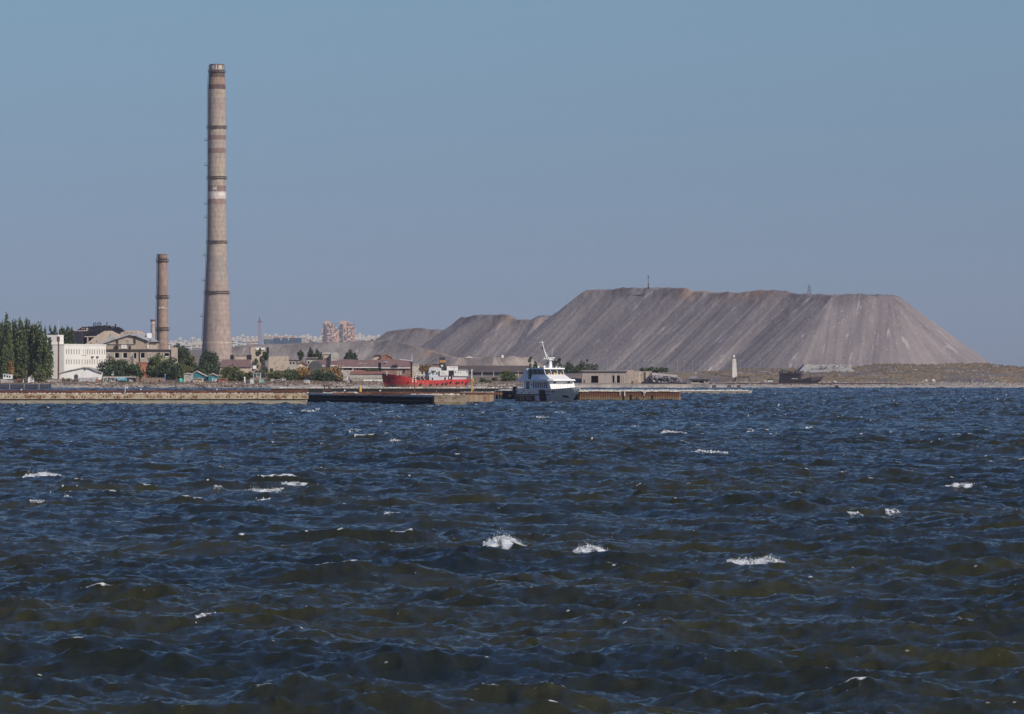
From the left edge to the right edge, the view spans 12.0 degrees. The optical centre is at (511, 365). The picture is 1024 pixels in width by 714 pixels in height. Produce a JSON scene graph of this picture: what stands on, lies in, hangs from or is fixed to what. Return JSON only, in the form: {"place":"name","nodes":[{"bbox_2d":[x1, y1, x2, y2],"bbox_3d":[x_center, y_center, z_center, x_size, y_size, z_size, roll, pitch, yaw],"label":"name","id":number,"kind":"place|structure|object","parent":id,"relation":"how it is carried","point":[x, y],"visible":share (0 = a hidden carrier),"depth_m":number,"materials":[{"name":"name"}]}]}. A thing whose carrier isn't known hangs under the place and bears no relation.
{"place":"outdoors","nodes":[
{"label":"outdoors","id":0,"kind":"place"},
{"bbox_2d":[217,340,454,369],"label":"rubble hill","id":1,"kind":"structure","parent":0,"point":[370,349],"depth_m":2205.62,"materials":[{"name":"gravel"}]},
{"bbox_2d":[0,387,1023,713],"bbox_3d":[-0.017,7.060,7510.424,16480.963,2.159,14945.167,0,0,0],"label":"water","id":2,"kind":"structure","parent":0,"point":[322,583],"depth_m":175.99,"materials":[{"name":"liquid"}]},
{"bbox_2d":[0,383,50,389],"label":"fence","id":3,"kind":"object","parent":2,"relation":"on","point":[25,386],"visible":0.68,"depth_m":1420.00,"materials":[{"name":"metal"}]},
{"bbox_2d":[0,374,13,382],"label":"wheelhouse","id":4,"kind":"object","parent":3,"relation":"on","point":[4,379],"visible":1,"depth_m":1545.94,"materials":[{"name":"white paint"}]},
{"bbox_2d":[0,389,307,404],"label":"concrete pier","id":5,"kind":"structure","parent":2,"relation":"in","point":[291,396],"depth_m":868.00,"materials":[{"name":"concrete"}]},
{"bbox_2d":[0,392,308,393],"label":"pier rubble","id":6,"kind":"object","parent":5,"relation":"on","point":[124,393],"visible":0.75,"depth_m":868.52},
{"bbox_2d":[55,387,348,388],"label":"concrete quay","id":7,"kind":"structure","parent":2,"relation":"in","point":[166,387],"depth_m":1514.11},
{"bbox_2d":[307,393,466,404],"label":"dark pier","id":8,"kind":"structure","parent":2,"relation":"in","point":[412,399],"depth_m":873.14,"materials":[{"name":"metal"}]},
{"bbox_2d":[322,392,464,394],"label":"pier rubble","id":9,"kind":"object","parent":8,"relation":"on","point":[413,393],"visible":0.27,"depth_m":865.22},
{"bbox_2d":[333,392,502,394],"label":"rusty debris","id":10,"kind":"object","parent":8,"relation":"on","point":[403,393],"visible":0.89,"depth_m":872.06,"materials":[{"name":"metal"}]},
{"bbox_2d":[271,387,523,393],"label":"concrete pier","id":11,"kind":"structure","parent":2,"relation":"in","point":[377,389],"depth_m":1069.98,"materials":[{"name":"concrete"}]},
{"bbox_2d":[279,387,521,387],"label":"pier rubble","id":12,"kind":"object","parent":11,"relation":"on","point":[401,387],"visible":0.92,"depth_m":1072.70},
{"bbox_2d":[381,356,469,387],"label":"red ship","id":13,"kind":"object","parent":2,"relation":"on","point":[438,377],"visible":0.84,"depth_m":1477.56,"materials":[{"name":"metal"}]},
{"bbox_2d":[467,395,493,401],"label":"rust stained pier","id":14,"kind":"structure","parent":2,"relation":"in","point":[480,398],"depth_m":924.00,"materials":[{"name":"concrete"}]},
{"bbox_2d":[22,408,1002,622],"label":"sea foam","id":15,"kind":"object","parent":2,"relation":"on","point":[492,540],"visible":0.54,"depth_m":181.60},
{"bbox_2d":[513,342,591,401],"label":"patrol boat","id":16,"kind":"object","parent":2,"relation":"on","point":[550,383],"visible":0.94,"depth_m":936.86,"materials":[{"name":"metal"}]},
{"bbox_2d":[492,390,680,400],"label":"sheet pile pier","id":17,"kind":"structure","parent":2,"relation":"in","point":[619,395],"depth_m":961.88,"materials":[{"name":"metal"}]},
{"bbox_2d":[680,389,751,393],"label":"breakwater","id":18,"kind":"object","parent":2,"relation":"in","point":[718,391],"visible":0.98,"depth_m":1219.00,"materials":[{"name":"grey concrete"}]},
{"bbox_2d":[779,370,822,382],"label":"burnt ship","id":19,"kind":"object","parent":2,"relation":"on","point":[791,377],"visible":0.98,"depth_m":1554.50,"materials":[{"name":"metal"}]},
{"bbox_2d":[709,383,934,384],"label":"pier","id":20,"kind":"structure","parent":2,"relation":"in","point":[811,383],"depth_m":1545.00,"materials":[{"name":"concrete"}]},
{"bbox_2d":[0,0,1023,366],"label":"sky","id":21,"kind":"structure","parent":0,"point":[391,165],"materials":[{"name":"blue"}]},
{"bbox_2d":[0,346,1023,387],"bbox_3d":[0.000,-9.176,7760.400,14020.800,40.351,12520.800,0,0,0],"label":"ground","id":22,"kind":"structure","parent":0,"point":[684,376],"depth_m":1590.76,"materials":[{"name":"plant"}]},
{"bbox_2d":[0,312,14,380],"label":"poplar","id":23,"kind":"object","parent":22,"relation":"on","point":[6,348],"visible":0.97,"depth_m":1563.04,"materials":[{"name":"green plant"}]},
{"bbox_2d":[6,360,17,376],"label":"bush","id":24,"kind":"object","parent":22,"relation":"on","point":[9,364],"visible":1,"depth_m":1549.68,"materials":[{"name":"brown plant"}]},
{"bbox_2d":[9,318,18,379],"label":"poplar","id":25,"kind":"object","parent":22,"relation":"on","point":[13,325],"visible":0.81,"depth_m":1571.87,"materials":[{"name":"green plant"}]},
{"bbox_2d":[12,317,24,379],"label":"poplar","id":26,"kind":"object","parent":22,"relation":"on","point":[14,342],"visible":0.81,"depth_m":1570.86,"materials":[{"name":"green plant"}]},
{"bbox_2d":[14,368,26,379],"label":"bush","id":27,"kind":"object","parent":22,"relation":"on","point":[22,373],"visible":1,"depth_m":1550.33,"materials":[{"name":"green plant"}]},
{"bbox_2d":[14,316,33,378],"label":"poplar","id":28,"kind":"object","parent":22,"relation":"on","point":[20,343],"visible":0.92,"depth_m":1569.51,"materials":[{"name":"green plant"}]},
{"bbox_2d":[22,320,38,379],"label":"poplar","id":29,"kind":"object","parent":22,"relation":"on","point":[30,359],"visible":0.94,"depth_m":1568.89,"materials":[{"name":"green plant"}]},
{"bbox_2d":[30,321,47,373],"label":"poplar","id":30,"kind":"object","parent":22,"relation":"on","point":[35,348],"visible":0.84,"depth_m":1567.97,"materials":[{"name":"green plant"}]},
{"bbox_2d":[31,368,47,382],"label":"bush","id":31,"kind":"object","parent":22,"relation":"on","point":[39,374],"visible":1,"depth_m":1548.65,"materials":[{"name":"green plant"}]},
{"bbox_2d":[34,326,53,379],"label":"poplar","id":32,"kind":"object","parent":22,"relation":"on","point":[44,361],"visible":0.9,"depth_m":1566.16,"materials":[{"name":"green plant"}]},
{"bbox_2d":[57,331,61,379],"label":"steel mast","id":33,"kind":"object","parent":22,"relation":"on","point":[58,338],"visible":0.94,"depth_m":1559.77,"materials":[{"name":"metal"}]},
{"bbox_2d":[58,326,67,343],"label":"poplar","id":34,"kind":"object","parent":22,"relation":"on","point":[62,331],"visible":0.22,"depth_m":1659.83,"materials":[{"name":"green plant"}]},
{"bbox_2d":[65,325,72,343],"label":"poplar","id":35,"kind":"object","parent":22,"relation":"on","point":[68,341],"visible":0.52,"depth_m":1659.88,"materials":[{"name":"green plant"}]},
{"bbox_2d":[69,326,76,343],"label":"poplar","id":36,"kind":"object","parent":22,"relation":"on","point":[72,338],"visible":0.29,"depth_m":1659.81,"materials":[{"name":"green plant"}]},
{"bbox_2d":[47,335,105,378],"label":"office building","id":37,"kind":"structure","parent":22,"relation":"on","point":[75,356],"depth_m":1600.26,"materials":[{"name":"paint"}]},
{"bbox_2d":[72,331,83,343],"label":"ruined shed","id":38,"kind":"structure","parent":22,"relation":"on","point":[78,335],"depth_m":1960.00,"materials":[{"name":"metal"}]},
{"bbox_2d":[59,367,102,379],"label":"annex hall","id":39,"kind":"structure","parent":22,"relation":"on","point":[86,372],"depth_m":1566.00,"materials":[{"name":"paint"}]},
{"bbox_2d":[68,322,124,343],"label":"burnt plant","id":40,"kind":"object","parent":22,"relation":"on","point":[89,333],"visible":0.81,"depth_m":2020.00,"materials":[{"name":"metal"}]},
{"bbox_2d":[86,331,119,343],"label":"ruined gable","id":41,"kind":"structure","parent":22,"relation":"on","point":[101,337],"depth_m":1830.00,"materials":[{"name":"concrete"}]},
{"bbox_2d":[95,356,124,377],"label":"broad tree","id":42,"kind":"object","parent":22,"relation":"on","point":[114,369],"visible":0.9,"depth_m":1570.87,"materials":[{"name":"green plant"}]},
{"bbox_2d":[103,376,135,381],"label":"graffiti wall","id":43,"kind":"structure","parent":22,"relation":"on","point":[117,378],"depth_m":1551.98,"materials":[{"name":"brick"}]},
{"bbox_2d":[108,359,130,375],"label":"broad tree","id":44,"kind":"object","parent":22,"relation":"on","point":[121,362],"visible":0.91,"depth_m":1576.16,"materials":[{"name":"green plant"}]},
{"bbox_2d":[119,330,144,335],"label":"ruined block","id":45,"kind":"structure","parent":22,"relation":"on","point":[130,332],"depth_m":1850.00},
{"bbox_2d":[123,363,144,379],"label":"broad tree","id":46,"kind":"object","parent":22,"relation":"on","point":[133,369],"visible":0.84,"depth_m":1573.01,"materials":[{"name":"green plant"}]},
{"bbox_2d":[98,333,177,364],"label":"factory hall","id":47,"kind":"structure","parent":22,"relation":"on","point":[134,348],"depth_m":1680.70,"materials":[{"name":"concrete"}]},
{"bbox_2d":[136,362,150,377],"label":"brick outbuilding","id":48,"kind":"structure","parent":22,"relation":"on","point":[143,366],"depth_m":1640.00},
{"bbox_2d":[150,319,154,340],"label":"factory chimney","id":49,"kind":"object","parent":22,"relation":"on","point":[153,327],"visible":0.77,"depth_m":4598.18,"materials":[{"name":"concrete"}]},
{"bbox_2d":[141,377,164,381],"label":"board fence","id":50,"kind":"object","parent":22,"relation":"on","point":[153,379],"visible":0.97,"depth_m":1552.00,"materials":[{"name":"wood"}]},
{"bbox_2d":[145,353,173,378],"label":"broad tree","id":51,"kind":"object","parent":22,"relation":"on","point":[153,363],"visible":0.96,"depth_m":1574.08,"materials":[{"name":"green plant"}]},
{"bbox_2d":[155,254,169,348],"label":"factory chimney","id":52,"kind":"object","parent":22,"relation":"on","point":[162,297],"visible":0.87,"depth_m":1898.21,"materials":[{"name":"brown brick"}]},
{"bbox_2d":[153,357,183,379],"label":"broad tree","id":53,"kind":"object","parent":22,"relation":"on","point":[170,370],"visible":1,"depth_m":1566.70,"materials":[{"name":"green plant"}]},
{"bbox_2d":[172,362,189,379],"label":"broad tree","id":54,"kind":"object","parent":22,"relation":"on","point":[183,371],"visible":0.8,"depth_m":1570.97,"materials":[{"name":"green plant"}]},
{"bbox_2d":[178,346,191,363],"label":"poplar","id":55,"kind":"object","parent":22,"relation":"on","point":[185,353],"visible":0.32,"depth_m":1689.53,"materials":[{"name":"green plant"}]},
{"bbox_2d":[184,373,192,381],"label":"shed","id":56,"kind":"structure","parent":22,"relation":"on","point":[188,377],"depth_m":1550.00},
{"bbox_2d":[183,355,196,372],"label":"broad tree","id":57,"kind":"object","parent":22,"relation":"on","point":[188,360],"visible":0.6,"depth_m":1599.33,"materials":[{"name":"green plant"}]},
{"bbox_2d":[192,371,207,380],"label":"cottage","id":58,"kind":"structure","parent":22,"relation":"on","point":[197,374],"depth_m":1560.00,"materials":[{"name":"teal paint"}]},
{"bbox_2d":[192,364,207,375],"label":"broad tree","id":59,"kind":"object","parent":22,"relation":"on","point":[201,370],"visible":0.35,"depth_m":1579.77,"materials":[{"name":"green plant"}]},
{"bbox_2d":[199,350,220,375],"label":"broad tree","id":60,"kind":"object","parent":22,"relation":"on","point":[209,364],"visible":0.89,"depth_m":1588.53,"materials":[{"name":"green plant"}]},
{"bbox_2d":[208,373,218,381],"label":"cottage","id":61,"kind":"structure","parent":22,"relation":"on","point":[213,377],"depth_m":1557.00,"materials":[{"name":"teal paint"}]},
{"bbox_2d":[200,64,231,360],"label":"factory chimney","id":62,"kind":"object","parent":22,"relation":"on","point":[216,327],"visible":0.98,"depth_m":2196.19,"materials":[{"name":"concrete"},{"name":"dark steel"}]},
{"bbox_2d":[218,364,243,380],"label":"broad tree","id":63,"kind":"object","parent":22,"relation":"on","point":[229,372],"visible":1,"depth_m":1560.41,"materials":[{"name":"green plant"}]},
{"bbox_2d":[218,355,251,375],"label":"brown roofed hall","id":64,"kind":"structure","parent":22,"relation":"on","point":[243,363],"depth_m":1645.18,"materials":[{"name":"metal"}]},
{"bbox_2d":[232,371,248,381],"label":"willow","id":65,"kind":"object","parent":22,"relation":"on","point":[240,375],"visible":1,"depth_m":1554.81,"materials":[{"name":"green plant"}]},
{"bbox_2d":[250,373,260,383],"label":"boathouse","id":66,"kind":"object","parent":22,"relation":"on","point":[252,380],"visible":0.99,"depth_m":1545.00,"materials":[{"name":"white paint"}]},
{"bbox_2d":[252,362,260,377],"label":"stepped lodge","id":67,"kind":"structure","parent":22,"relation":"on","point":[256,367],"depth_m":1600.00,"materials":[{"name":"white paint"}]},
{"bbox_2d":[250,347,264,376],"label":"hoist tower","id":68,"kind":"structure","parent":22,"relation":"on","point":[253,350],"depth_m":1656.60,"materials":[{"name":"white paint"}]},
{"bbox_2d":[254,348,264,375],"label":"thin tree","id":69,"kind":"object","parent":22,"relation":"on","point":[261,359],"visible":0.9,"depth_m":1599.78,"materials":[{"name":"green plant"}]},
{"bbox_2d":[0,381,523,386],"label":"shore rubble","id":70,"kind":"object","parent":22,"relation":"on","point":[226,384],"visible":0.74,"depth_m":1534.59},
{"bbox_2d":[262,347,272,377],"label":"thin tree","id":71,"kind":"object","parent":22,"relation":"on","point":[265,356],"visible":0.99,"depth_m":1604.66,"materials":[{"name":"green plant"}]},
{"bbox_2d":[265,370,284,379],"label":"bush","id":72,"kind":"object","parent":22,"relation":"on","point":[276,374],"visible":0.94,"depth_m":1558.79,"materials":[{"name":"green plant"}]},
{"bbox_2d":[269,356,289,371],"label":"stone ruin","id":73,"kind":"object","parent":22,"relation":"on","point":[279,363],"visible":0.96,"depth_m":1650.00,"materials":[{"name":"stone"}]},
{"bbox_2d":[273,336,301,343],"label":"office block","id":74,"kind":"structure","parent":22,"relation":"on","point":[283,340],"depth_m":5600.00,"materials":[{"name":"glass"}]},
{"bbox_2d":[282,369,298,379],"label":"broad tree","id":75,"kind":"object","parent":22,"relation":"on","point":[290,374],"visible":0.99,"depth_m":1559.74,"materials":[{"name":"green plant"}]},
{"bbox_2d":[289,360,300,371],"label":"grey shed","id":76,"kind":"structure","parent":22,"relation":"on","point":[292,364],"depth_m":1700.00,"materials":[{"name":"concrete"}]},
{"bbox_2d":[296,361,307,369],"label":"maroon roofed house","id":77,"kind":"structure","parent":22,"relation":"on","point":[301,364],"depth_m":1660.00,"materials":[{"name":"paint"}]},
{"bbox_2d":[295,366,312,379],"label":"broad tree","id":78,"kind":"object","parent":22,"relation":"on","point":[303,372],"visible":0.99,"depth_m":1560.40,"materials":[{"name":"brown plant"}]},
{"bbox_2d":[305,357,317,364],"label":"grey shed","id":79,"kind":"structure","parent":22,"relation":"on","point":[309,360],"depth_m":1690.00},
{"bbox_2d":[307,369,321,380],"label":"bush","id":80,"kind":"object","parent":22,"relation":"on","point":[315,375],"visible":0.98,"depth_m":1558.79,"materials":[{"name":"green plant"}]},
{"bbox_2d":[308,361,321,374],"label":"round roofed store","id":81,"kind":"structure","parent":22,"relation":"on","point":[315,365],"depth_m":1640.00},
{"bbox_2d":[313,348,323,359],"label":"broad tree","id":82,"kind":"object","parent":22,"relation":"on","point":[318,355],"visible":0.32,"depth_m":1741.78,"materials":[{"name":"green plant"}]},
{"bbox_2d":[322,352,330,370],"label":"pale ruin","id":83,"kind":"object","parent":22,"relation":"on","point":[327,356],"visible":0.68,"depth_m":1780.00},
{"bbox_2d":[319,371,336,380],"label":"bush","id":84,"kind":"object","parent":22,"relation":"on","point":[326,376],"visible":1,"depth_m":1554.78,"materials":[{"name":"green plant"}]},
{"bbox_2d":[322,321,338,341],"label":"apartment tower","id":85,"kind":"structure","parent":22,"relation":"on","point":[330,332],"depth_m":6099.50,"materials":[{"name":"concrete"}]},
{"bbox_2d":[321,365,342,380],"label":"broad tree","id":86,"kind":"object","parent":22,"relation":"on","point":[338,374],"visible":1,"depth_m":1558.77,"materials":[{"name":"brown plant"}]},
{"bbox_2d":[330,352,338,368],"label":"pale ruin","id":87,"kind":"object","parent":22,"relation":"on","point":[334,356],"visible":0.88,"depth_m":1776.00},
{"bbox_2d":[338,359,354,376],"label":"warehouse","id":88,"kind":"structure","parent":22,"relation":"on","point":[347,365],"depth_m":1692.13,"materials":[{"name":"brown metal"}]},
{"bbox_2d":[339,321,355,341],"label":"apartment tower","id":89,"kind":"structure","parent":22,"relation":"on","point":[347,331],"depth_m":6099.50,"materials":[{"name":"concrete"}]},
{"bbox_2d":[344,349,357,359],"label":"poplar","id":90,"kind":"object","parent":22,"relation":"on","point":[349,354],"visible":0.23,"depth_m":1739.83,"materials":[{"name":"green plant"}]},
{"bbox_2d":[349,371,381,378],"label":"shed","id":91,"kind":"structure","parent":22,"relation":"on","point":[365,374],"depth_m":1610.00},
{"bbox_2d":[351,378,382,380],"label":"concrete wall","id":92,"kind":"structure","parent":22,"relation":"on","point":[367,379],"depth_m":1556.00,"materials":[{"name":"white paint"}]},
{"bbox_2d":[354,360,380,370],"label":"warehouse","id":93,"kind":"structure","parent":22,"relation":"on","point":[361,365],"depth_m":1694.49,"materials":[{"name":"brick"}]},
{"bbox_2d":[381,359,410,376],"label":"warehouse","id":94,"kind":"structure","parent":22,"relation":"on","point":[392,366],"depth_m":1688.00,"materials":[{"name":"brick"}]},
{"bbox_2d":[412,364,421,376],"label":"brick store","id":95,"kind":"structure","parent":22,"relation":"on","point":[415,369],"depth_m":1700.00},
{"bbox_2d":[418,364,429,374],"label":"bush","id":96,"kind":"object","parent":22,"relation":"on","point":[424,369],"visible":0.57,"depth_m":1689.02,"materials":[{"name":"brown plant"}]},
{"bbox_2d":[421,366,528,373],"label":"conveyor gallery","id":97,"kind":"object","parent":22,"relation":"on","point":[491,369],"visible":0.25,"depth_m":1846.00,"materials":[{"name":"metal"}]},
{"bbox_2d":[424,355,542,366],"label":"slag bench","id":98,"kind":"object","parent":22,"relation":"on","point":[491,361],"visible":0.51,"depth_m":1885.36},
{"bbox_2d":[498,370,517,380],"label":"bush","id":99,"kind":"object","parent":22,"relation":"on","point":[506,375],"visible":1,"depth_m":1559.40,"materials":[{"name":"green plant"}]},
{"bbox_2d":[577,360,585,370],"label":"slender tree","id":100,"kind":"object","parent":22,"relation":"on","point":[581,366],"visible":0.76,"depth_m":1639.67,"materials":[{"name":"green plant"}]},
{"bbox_2d":[581,370,633,382],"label":"concrete hall","id":101,"kind":"structure","parent":22,"relation":"on","point":[610,376],"depth_m":1580.00,"materials":[{"name":"concrete"}]},
{"bbox_2d":[634,371,651,382],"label":"building","id":102,"kind":"structure","parent":22,"relation":"on","point":[641,376],"depth_m":1584.57,"materials":[{"name":"concrete"}]},
{"bbox_2d":[631,381,686,383],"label":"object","id":103,"kind":"object","parent":22,"relation":"on","point":[661,383],"visible":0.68,"depth_m":1560.00,"materials":[{"name":"metal"}]},
{"bbox_2d":[649,373,681,382],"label":"collapsed wall","id":104,"kind":"structure","parent":22,"relation":"on","point":[662,377],"depth_m":1576.60,"materials":[{"name":"white concrete"}]},
{"bbox_2d":[689,379,709,383],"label":"open shed","id":105,"kind":"structure","parent":22,"relation":"on","point":[697,381],"depth_m":1572.00,"materials":[{"name":"concrete"}]},
{"bbox_2d":[732,355,736,377],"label":"lighthouse","id":106,"kind":"object","parent":22,"relation":"on","point":[734,370],"visible":1,"depth_m":1599.33,"materials":[{"name":"stone"}]},
{"bbox_2d":[797,364,853,371],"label":"spoil tip","id":107,"kind":"object","parent":22,"relation":"on","point":[818,368],"visible":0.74,"depth_m":1655.47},
{"bbox_2d":[662,364,1023,385],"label":"shore boulders","id":108,"kind":"object","parent":22,"relation":"on","point":[967,383],"visible":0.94,"depth_m":1556.19,"materials":[{"name":"stone"}]},
{"bbox_2d":[376,287,990,370],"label":"slag hill","id":109,"kind":"structure","parent":0,"point":[621,328],"depth_m":2109.90,"materials":[{"name":"gravel"}]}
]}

